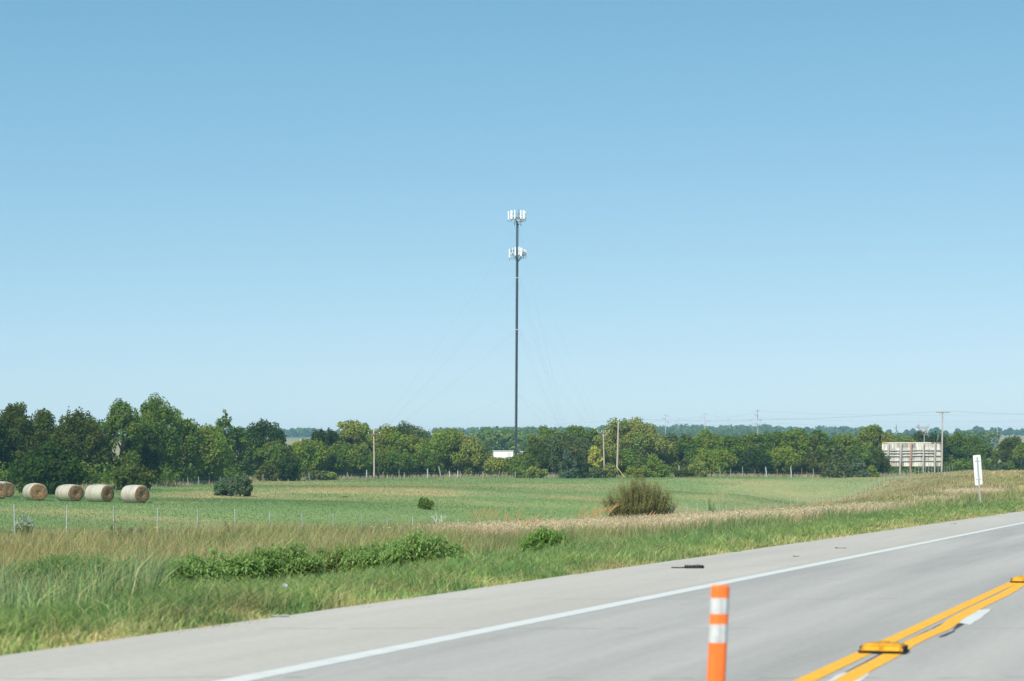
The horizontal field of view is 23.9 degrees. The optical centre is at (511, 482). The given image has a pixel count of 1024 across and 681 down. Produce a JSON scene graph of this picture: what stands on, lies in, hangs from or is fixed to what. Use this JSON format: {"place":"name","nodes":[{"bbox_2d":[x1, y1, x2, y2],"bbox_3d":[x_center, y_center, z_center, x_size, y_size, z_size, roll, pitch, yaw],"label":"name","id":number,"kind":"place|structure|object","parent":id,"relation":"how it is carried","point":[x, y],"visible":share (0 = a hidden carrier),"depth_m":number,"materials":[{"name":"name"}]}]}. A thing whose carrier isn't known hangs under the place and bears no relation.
{"place":"outdoors","nodes":[
{"label":"outdoors","id":0,"kind":"place"},
{"bbox_2d":[0,511,1023,680],"bbox_3d":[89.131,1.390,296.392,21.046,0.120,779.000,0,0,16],"label":"road","id":1,"kind":"structure","parent":0,"point":[792,625],"depth_m":21.82,"materials":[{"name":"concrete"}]},
{"bbox_2d":[217,522,1023,680],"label":"edge line","id":2,"kind":"object","parent":1,"relation":"on","point":[283,670],"visible":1,"depth_m":22.39,"materials":[{"name":"white paint"}]},
{"bbox_2d":[707,585,729,680],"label":"lane delineator","id":3,"kind":"object","parent":1,"relation":"on","point":[718,633],"visible":1,"depth_m":12.54,"materials":[{"name":"orange plastic"}]},
{"bbox_2d":[858,641,909,652],"bbox_3d":[2.898,1.280,18.838,0.365,0.080,0.300,0,0,16],"label":"lane separator base","id":4,"kind":"object","parent":1,"relation":"on","point":[883,647],"visible":1,"depth_m":18.72,"materials":[{"name":"yellow plastic"}]},
{"bbox_2d":[794,575,1023,680],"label":"yellow line","id":5,"kind":"object","parent":1,"relation":"on","point":[832,667],"visible":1,"depth_m":21.19,"materials":[{"name":"paint"}]},
{"bbox_2d":[833,582,1023,680],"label":"wavy yellow line","id":6,"kind":"object","parent":1,"relation":"on","point":[880,660],"visible":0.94,"depth_m":20.91,"materials":[{"name":"paint"}]},
{"bbox_2d":[959,609,989,624],"bbox_3d":[4.559,1.328,23.946,0.258,0.001,2.966,0,0,16],"label":"road marking","id":7,"kind":"object","parent":1,"relation":"on","point":[973,617],"visible":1,"depth_m":23.89,"materials":[{"name":"white paint"}]},
{"bbox_2d":[0,433,1023,654],"bbox_3d":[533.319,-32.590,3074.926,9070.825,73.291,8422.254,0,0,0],"label":"ground","id":8,"kind":"structure","parent":0,"point":[290,441],"depth_m":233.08,"materials":[{"name":"green plant"}]},
{"bbox_2d":[0,419,14,469],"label":"hedgerow tree","id":9,"kind":"object","parent":8,"relation":"on","point":[3,450],"visible":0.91,"depth_m":272.61,"materials":[{"name":"green plant"}]},
{"bbox_2d":[12,514,34,538],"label":"flowering weed","id":10,"kind":"object","parent":8,"relation":"on","point":[27,523],"visible":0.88,"depth_m":91.86,"materials":[{"name":"white plant"}]},
{"bbox_2d":[0,401,47,477],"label":"hedgerow tree","id":11,"kind":"object","parent":8,"relation":"on","point":[23,432],"visible":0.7,"depth_m":275.03,"materials":[{"name":"green plant"}]},
{"bbox_2d":[22,483,47,499],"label":"hay bale","id":12,"kind":"object","parent":8,"relation":"on","point":[34,491],"visible":0.98,"depth_m":189.32},
{"bbox_2d":[29,408,58,453],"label":"hedgerow tree","id":13,"kind":"object","parent":8,"relation":"on","point":[46,420],"visible":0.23,"depth_m":284.76,"materials":[{"name":"green plant"}]},
{"bbox_2d":[6,440,89,494],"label":"round bush","id":14,"kind":"object","parent":8,"relation":"on","point":[53,469],"visible":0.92,"depth_m":234.00,"materials":[{"name":"green plant"}]},
{"bbox_2d":[55,484,83,500],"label":"hay bale","id":15,"kind":"object","parent":8,"relation":"on","point":[69,492],"visible":0.99,"depth_m":189.40},
{"bbox_2d":[0,550,140,584],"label":"leafy weed","id":16,"kind":"object","parent":8,"relation":"on","point":[51,556],"visible":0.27,"depth_m":56.10,"materials":[{"name":"green plant"}]},
{"bbox_2d":[45,406,111,469],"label":"hedgerow tree","id":17,"kind":"object","parent":8,"relation":"on","point":[71,429],"visible":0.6,"depth_m":279.80,"materials":[{"name":"green plant"}]},
{"bbox_2d":[85,484,113,501],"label":"hay bale","id":18,"kind":"object","parent":8,"relation":"on","point":[100,492],"visible":0.99,"depth_m":188.43},
{"bbox_2d":[98,398,144,470],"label":"hedgerow tree","id":19,"kind":"object","parent":8,"relation":"on","point":[118,421],"visible":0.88,"depth_m":283.83,"materials":[{"name":"green plant"}]},
{"bbox_2d":[111,462,157,489],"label":"olive bush","id":20,"kind":"object","parent":8,"relation":"on","point":[133,474],"visible":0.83,"depth_m":254.23,"materials":[{"name":"green plant"}]},
{"bbox_2d":[121,485,148,502],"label":"hay bale","id":21,"kind":"object","parent":8,"relation":"on","point":[134,493],"visible":1,"depth_m":186.43},
{"bbox_2d":[123,424,166,478],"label":"hedgerow tree","id":22,"kind":"object","parent":8,"relation":"on","point":[154,459],"visible":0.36,"depth_m":289.60,"materials":[{"name":"green plant"}]},
{"bbox_2d":[139,392,185,472],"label":"hedgerow tree","id":23,"kind":"object","parent":8,"relation":"on","point":[157,417],"visible":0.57,"depth_m":309.71,"materials":[{"name":"green plant"}]},
{"bbox_2d":[160,557,199,590],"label":"leafy weed","id":24,"kind":"object","parent":8,"relation":"on","point":[188,572],"visible":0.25,"depth_m":42.37,"materials":[{"name":"green plant"}]},
{"bbox_2d":[169,418,209,477],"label":"hedgerow tree","id":25,"kind":"object","parent":8,"relation":"on","point":[194,456],"visible":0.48,"depth_m":321.04,"materials":[{"name":"green plant"}]},
{"bbox_2d":[166,550,231,585],"bbox_3d":[-5.930,1.730,45.021,1.470,0.929,1.378,0,0,-28],"label":"leafy weed","id":26,"kind":"object","parent":8,"relation":"on","point":[207,571],"visible":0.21,"depth_m":44.88,"materials":[{"name":"green plant"}]},
{"bbox_2d":[177,423,233,481],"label":"hedgerow tree","id":27,"kind":"object","parent":8,"relation":"on","point":[218,452],"visible":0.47,"depth_m":329.11,"materials":[{"name":"green plant"}]},
{"bbox_2d":[213,478,233,495],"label":"cedar bush","id":28,"kind":"object","parent":8,"relation":"on","point":[219,487],"visible":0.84,"depth_m":230.38,"materials":[{"name":"green plant"}]},
{"bbox_2d":[215,409,236,462],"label":"hedgerow tree","id":29,"kind":"object","parent":8,"relation":"on","point":[230,436],"visible":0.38,"depth_m":356.22,"materials":[{"name":"green plant"}]},
{"bbox_2d":[225,473,253,496],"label":"cedar bush","id":30,"kind":"object","parent":8,"relation":"on","point":[243,485],"visible":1,"depth_m":228.44,"materials":[{"name":"green plant"}]},
{"bbox_2d":[227,426,255,472],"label":"hedgerow tree","id":31,"kind":"object","parent":8,"relation":"on","point":[242,440],"visible":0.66,"depth_m":358.73,"materials":[{"name":"green plant"}]},
{"bbox_2d":[217,548,270,583],"bbox_3d":[-5.384,1.762,48.014,1.253,0.919,1.127,0,0,0],"label":"leafy weed","id":32,"kind":"object","parent":8,"relation":"on","point":[248,568],"visible":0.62,"depth_m":47.81,"materials":[{"name":"green plant"}]},
{"bbox_2d":[244,418,286,471],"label":"hedgerow tree","id":33,"kind":"object","parent":8,"relation":"on","point":[262,431],"visible":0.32,"depth_m":371.23,"materials":[{"name":"green plant"}]},
{"bbox_2d":[240,546,290,581],"bbox_3d":[-5.324,1.806,51.009,1.457,0.936,1.240,0,0,0],"label":"leafy weed","id":34,"kind":"object","parent":8,"relation":"on","point":[273,565],"visible":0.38,"depth_m":50.84,"materials":[{"name":"green plant"}]},
{"bbox_2d":[255,463,278,480],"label":"olive bush","id":35,"kind":"object","parent":8,"relation":"on","point":[268,470],"visible":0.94,"depth_m":348.54,"materials":[{"name":"green plant"}]},
{"bbox_2d":[252,438,301,472],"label":"hedgerow tree","id":36,"kind":"object","parent":8,"relation":"on","point":[273,453],"visible":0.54,"depth_m":363.55,"materials":[{"name":"green plant"}]},
{"bbox_2d":[276,455,301,480],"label":"hedge shrub","id":37,"kind":"object","parent":8,"relation":"on","point":[286,466],"visible":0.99,"depth_m":351.27,"materials":[{"name":"green plant"}]},
{"bbox_2d":[257,540,327,579],"bbox_3d":[-4.883,1.775,52.977,1.768,1.025,1.541,0,0,0],"label":"leafy weed","id":38,"kind":"object","parent":8,"relation":"on","point":[295,562],"visible":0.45,"depth_m":52.74,"materials":[{"name":"green plant"}]},
{"bbox_2d":[289,438,334,474],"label":"hedgerow tree","id":39,"kind":"object","parent":8,"relation":"on","point":[311,453],"visible":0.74,"depth_m":374.50,"materials":[{"name":"green plant"}]},
{"bbox_2d":[310,427,343,471],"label":"hedgerow tree","id":40,"kind":"object","parent":8,"relation":"on","point":[333,437],"visible":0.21,"depth_m":383.59,"materials":[{"name":"green plant"}]},
{"bbox_2d":[306,542,350,574],"bbox_3d":[-4.265,1.927,58.978,1.905,0.922,1.565,0,0,0],"label":"leafy weed","id":41,"kind":"object","parent":8,"relation":"on","point":[332,563],"visible":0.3,"depth_m":58.68,"materials":[{"name":"green plant"}]},
{"bbox_2d":[324,440,372,476],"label":"hedgerow tree","id":42,"kind":"object","parent":8,"relation":"on","point":[352,459],"visible":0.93,"depth_m":377.81,"materials":[{"name":"green plant"}]},
{"bbox_2d":[329,419,370,468],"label":"hedgerow tree","id":43,"kind":"object","parent":8,"relation":"on","point":[351,429],"visible":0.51,"depth_m":388.25,"materials":[{"name":"green plant"}]},
{"bbox_2d":[338,542,378,572],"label":"leafy weed","id":44,"kind":"object","parent":8,"relation":"on","point":[352,562],"visible":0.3,"depth_m":57.38,"materials":[{"name":"green plant"}]},
{"bbox_2d":[0,517,728,608],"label":"switchgrass","id":45,"kind":"object","parent":8,"relation":"on","point":[194,566],"visible":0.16,"depth_m":33.80,"materials":[{"name":"green plant"}]},
{"bbox_2d":[350,537,399,572],"bbox_3d":[-2.656,1.679,53.501,1.512,0.948,1.438,0,0,39],"label":"leafy weed","id":46,"kind":"object","parent":8,"relation":"on","point":[372,555],"visible":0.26,"depth_m":53.31,"materials":[{"name":"green plant"}]},
{"bbox_2d":[364,423,410,468],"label":"hedgerow tree","id":47,"kind":"object","parent":8,"relation":"on","point":[387,435],"visible":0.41,"depth_m":391.62,"materials":[{"name":"green plant"}]},
{"bbox_2d":[369,449,414,477],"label":"hedgerow tree","id":48,"kind":"object","parent":8,"relation":"on","point":[390,462],"visible":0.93,"depth_m":383.90,"materials":[{"name":"green plant"}]},
{"bbox_2d":[384,434,428,474],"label":"hedgerow tree","id":49,"kind":"object","parent":8,"relation":"on","point":[415,443],"visible":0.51,"depth_m":391.57,"materials":[{"name":"green plant"}]},
{"bbox_2d":[382,420,431,439],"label":"hedgerow tree","id":50,"kind":"object","parent":8,"relation":"on","point":[408,429],"visible":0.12,"depth_m":428.55,"materials":[{"name":"green plant"}]},
{"bbox_2d":[376,529,471,569],"bbox_3d":[-1.893,1.528,51.524,2.089,1.068,1.595,0,0,0],"label":"leafy weed","id":51,"kind":"object","parent":8,"relation":"on","point":[413,548],"visible":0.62,"depth_m":51.20,"materials":[{"name":"leaf"},{"name":"stem"}]},
{"bbox_2d":[410,448,444,476],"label":"hedgerow tree","id":52,"kind":"object","parent":8,"relation":"on","point":[431,464],"visible":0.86,"depth_m":391.35,"materials":[{"name":"green plant"}]},
{"bbox_2d":[420,428,473,474],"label":"hedgerow tree","id":53,"kind":"object","parent":8,"relation":"on","point":[441,443],"visible":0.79,"depth_m":396.92,"materials":[{"name":"green plant"}]},
{"bbox_2d":[451,434,493,474],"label":"hedgerow tree","id":54,"kind":"object","parent":8,"relation":"on","point":[479,451],"visible":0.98,"depth_m":396.58,"materials":[{"name":"green plant"}]},
{"bbox_2d":[0,465,952,535],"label":"wire fence","id":55,"kind":"object","parent":8,"relation":"on","point":[157,521],"visible":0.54,"depth_m":125.00,"materials":[{"name":"metal"}]},
{"bbox_2d":[165,466,813,485],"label":"pasture fence","id":56,"kind":"object","parent":8,"relation":"on","point":[263,478],"visible":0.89,"depth_m":379.65,"materials":[{"name":"metal"}]},
{"bbox_2d":[476,457,506,475],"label":"hedgerow tree","id":57,"kind":"object","parent":8,"relation":"on","point":[490,465],"visible":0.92,"depth_m":395.64,"materials":[{"name":"green plant"}]},
{"bbox_2d":[386,209,602,455],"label":"cell tower","id":58,"kind":"structure","parent":8,"relation":"on","point":[519,251],"depth_m":754.75,"materials":[{"name":"metal"}]},
{"bbox_2d":[0,455,992,485],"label":"undergrowth","id":59,"kind":"object","parent":8,"relation":"on","point":[102,475],"visible":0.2,"depth_m":342.94,"materials":[{"name":"green plant"}]},
{"bbox_2d":[0,498,1023,655],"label":"mown grass","id":60,"kind":"structure","parent":8,"relation":"on","point":[173,606],"depth_m":31.35,"materials":[{"name":"green plant"}]},
{"bbox_2d":[0,469,1023,614],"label":"tall grass","id":61,"kind":"structure","parent":8,"relation":"on","point":[85,584],"depth_m":73.96,"materials":[{"name":"green plant"}]},
{"bbox_2d":[505,453,540,476],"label":"hedgerow tree","id":62,"kind":"object","parent":8,"relation":"on","point":[514,461],"visible":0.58,"depth_m":394.76,"materials":[{"name":"green plant"}]},
{"bbox_2d":[518,441,553,469],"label":"hedgerow tree","id":63,"kind":"object","parent":8,"relation":"on","point":[537,452],"visible":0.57,"depth_m":400.00,"materials":[{"name":"green plant"}]},
{"bbox_2d":[522,465,549,477],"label":"hedge shrub","id":64,"kind":"object","parent":8,"relation":"on","point":[532,471],"visible":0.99,"depth_m":383.18,"materials":[{"name":"green plant"}]},
{"bbox_2d":[212,424,868,436],"bbox_3d":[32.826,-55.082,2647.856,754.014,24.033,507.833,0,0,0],"label":"distant woods","id":65,"kind":"object","parent":8,"relation":"on","point":[300,432],"visible":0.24,"depth_m":2463.68,"materials":[{"name":"green plant"}]},
{"bbox_2d":[524,425,556,452],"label":"hedgerow tree","id":66,"kind":"object","parent":8,"relation":"on","point":[543,431],"visible":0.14,"depth_m":407.15,"materials":[{"name":"green plant"}]},
{"bbox_2d":[515,524,574,553],"bbox_3d":[0.795,1.480,57.002,1.634,0.966,1.315,0,0,0],"label":"leafy weed","id":67,"kind":"object","parent":8,"relation":"on","point":[540,541],"visible":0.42,"depth_m":56.85,"materials":[{"name":"green plant"}]},
{"bbox_2d":[538,431,591,474],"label":"hedgerow tree","id":68,"kind":"object","parent":8,"relation":"on","point":[558,444],"visible":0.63,"depth_m":399.56,"materials":[{"name":"green plant"}]},
{"bbox_2d":[557,448,580,477],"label":"cedar tree","id":69,"kind":"object","parent":8,"relation":"on","point":[568,466],"visible":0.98,"depth_m":382.30,"materials":[{"name":"green plant"}]},
{"bbox_2d":[588,445,602,468],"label":"yellow tree","id":70,"kind":"object","parent":8,"relation":"on","point":[594,456],"visible":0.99,"depth_m":385.59,"materials":[{"name":"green plant"}]},
{"bbox_2d":[613,447,647,473],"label":"hedgerow tree","id":71,"kind":"object","parent":8,"relation":"on","point":[628,457],"visible":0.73,"depth_m":400.99,"materials":[{"name":"green plant"}]},
{"bbox_2d":[590,416,676,466],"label":"cottonwood tree","id":72,"kind":"object","parent":8,"relation":"on","point":[641,437],"visible":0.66,"depth_m":409.52,"materials":[{"name":"green plant"}]},
{"bbox_2d":[624,465,648,477],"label":"hedge shrub","id":73,"kind":"object","parent":8,"relation":"on","point":[635,471],"visible":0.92,"depth_m":386.04,"materials":[{"name":"green plant"}]},
{"bbox_2d":[601,473,678,517],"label":"brown bush","id":74,"kind":"object","parent":8,"relation":"on","point":[633,503],"visible":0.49,"depth_m":149.34,"materials":[{"name":"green plant"}]},
{"bbox_2d":[463,500,828,538],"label":"plume grass","id":75,"kind":"structure","parent":8,"relation":"on","point":[593,513],"depth_m":113.40,"materials":[{"name":"beige plant"}]},
{"bbox_2d":[642,453,672,477],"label":"cedar tree","id":76,"kind":"object","parent":8,"relation":"on","point":[655,466],"visible":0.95,"depth_m":386.93,"materials":[{"name":"green plant"}]},
{"bbox_2d":[668,433,705,468],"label":"hedgerow tree","id":77,"kind":"object","parent":8,"relation":"on","point":[685,444],"visible":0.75,"depth_m":409.71,"materials":[{"name":"green plant"}]},
{"bbox_2d":[688,460,708,476],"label":"hedge shrub","id":78,"kind":"object","parent":8,"relation":"on","point":[695,467],"visible":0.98,"depth_m":388.93,"materials":[{"name":"green plant"}]},
{"bbox_2d":[692,428,728,454],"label":"hedgerow tree","id":79,"kind":"object","parent":8,"relation":"on","point":[710,441],"visible":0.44,"depth_m":411.26,"materials":[{"name":"green plant"}]},
{"bbox_2d":[688,448,737,474],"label":"hedgerow tree","id":80,"kind":"object","parent":8,"relation":"on","point":[715,459],"visible":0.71,"depth_m":403.62,"materials":[{"name":"green plant"}]},
{"bbox_2d":[469,426,1000,453],"bbox_3d":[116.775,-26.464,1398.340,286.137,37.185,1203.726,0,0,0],"label":"valley woods","id":81,"kind":"object","parent":8,"relation":"on","point":[504,436],"visible":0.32,"depth_m":1256.71,"materials":[{"name":"green plant"}]},
{"bbox_2d":[453,481,1023,552],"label":"bunch grass","id":82,"kind":"structure","parent":8,"relation":"on","point":[734,523],"depth_m":83.13,"materials":[{"name":"green plant"}]},
{"bbox_2d":[728,431,771,454],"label":"hedgerow tree","id":83,"kind":"object","parent":8,"relation":"on","point":[745,442],"visible":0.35,"depth_m":413.59,"materials":[{"name":"green plant"}]},
{"bbox_2d":[728,447,773,474],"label":"hedgerow tree","id":84,"kind":"object","parent":8,"relation":"on","point":[757,459],"visible":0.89,"depth_m":406.53,"materials":[{"name":"green plant"}]},
{"bbox_2d":[754,430,795,450],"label":"hedgerow tree","id":85,"kind":"object","parent":8,"relation":"on","point":[774,438],"visible":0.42,"depth_m":416.39,"materials":[{"name":"green plant"}]},
{"bbox_2d":[761,446,803,474],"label":"hedgerow tree","id":86,"kind":"object","parent":8,"relation":"on","point":[788,457],"visible":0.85,"depth_m":409.18,"materials":[{"name":"green plant"}]},
{"bbox_2d":[777,428,812,473],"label":"hedgerow tree","id":87,"kind":"object","parent":8,"relation":"on","point":[798,440],"visible":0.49,"depth_m":416.08,"materials":[{"name":"green plant"}]},
{"bbox_2d":[800,448,829,473],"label":"hedgerow tree","id":88,"kind":"object","parent":8,"relation":"on","point":[818,463],"visible":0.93,"depth_m":411.63,"materials":[{"name":"green plant"}]},
{"bbox_2d":[807,429,843,474],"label":"hedgerow tree","id":89,"kind":"object","parent":8,"relation":"on","point":[822,442],"visible":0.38,"depth_m":418.01,"materials":[{"name":"green plant"}]},
{"bbox_2d":[819,444,852,477],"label":"cedar tree","id":90,"kind":"object","parent":8,"relation":"on","point":[838,465],"visible":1,"depth_m":396.99,"materials":[{"name":"green plant"}]},
{"bbox_2d":[830,433,857,452],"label":"hedgerow tree","id":91,"kind":"object","parent":8,"relation":"on","point":[845,440],"visible":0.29,"depth_m":422.59,"materials":[{"name":"green plant"}]},
{"bbox_2d":[842,442,873,465],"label":"hedgerow tree","id":92,"kind":"object","parent":8,"relation":"on","point":[859,450],"visible":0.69,"depth_m":417.89,"materials":[{"name":"green plant"}]},
{"bbox_2d":[848,457,871,476],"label":"cedar tree","id":93,"kind":"object","parent":8,"relation":"on","point":[858,467],"visible":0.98,"depth_m":399.13,"materials":[{"name":"green plant"}]},
{"bbox_2d":[855,424,898,450],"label":"hedgerow tree","id":94,"kind":"object","parent":8,"relation":"on","point":[867,436],"visible":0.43,"depth_m":443.67,"materials":[{"name":"green plant"}]},
{"bbox_2d":[870,449,890,472],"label":"hedgerow tree","id":95,"kind":"object","parent":8,"relation":"on","point":[881,462],"visible":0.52,"depth_m":425.67,"materials":[{"name":"green plant"}]},
{"bbox_2d":[882,442,940,473],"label":"billboard","id":96,"kind":"object","parent":8,"relation":"on","point":[910,454],"visible":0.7,"depth_m":429.99,"materials":[{"name":"white metal"}]},
{"bbox_2d":[923,431,953,472],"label":"hedgerow tree","id":97,"kind":"object","parent":8,"relation":"on","point":[932,437],"visible":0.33,"depth_m":453.93,"materials":[{"name":"green plant"}]},
{"bbox_2d":[943,431,973,463],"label":"hedgerow tree","id":98,"kind":"object","parent":8,"relation":"on","point":[958,443],"visible":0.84,"depth_m":453.35,"materials":[{"name":"green plant"}]},
{"bbox_2d":[966,434,987,465],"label":"hedgerow tree","id":99,"kind":"object","parent":8,"relation":"on","point":[978,447],"visible":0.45,"depth_m":456.72,"materials":[{"name":"green plant"}]},
{"bbox_2d":[973,455,982,500],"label":"roadside sign","id":100,"kind":"object","parent":8,"relation":"on","point":[977,469],"visible":0.93,"depth_m":130.94,"materials":[{"name":"metal"}]},
{"bbox_2d":[995,435,1023,462],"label":"hedgerow tree","id":101,"kind":"object","parent":8,"relation":"on","point":[1006,446],"visible":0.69,"depth_m":469.14,"materials":[{"name":"green plant"}]},
{"bbox_2d":[0,0,1023,434],"label":"sky","id":102,"kind":"structure","parent":0,"point":[282,212],"materials":[{"name":"blue"}]},
{"bbox_2d":[343,487,1019,540],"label":"seeding grass","id":103,"kind":"structure","parent":0,"point":[786,514],"depth_m":97.47,"materials":[{"name":"green plant"}]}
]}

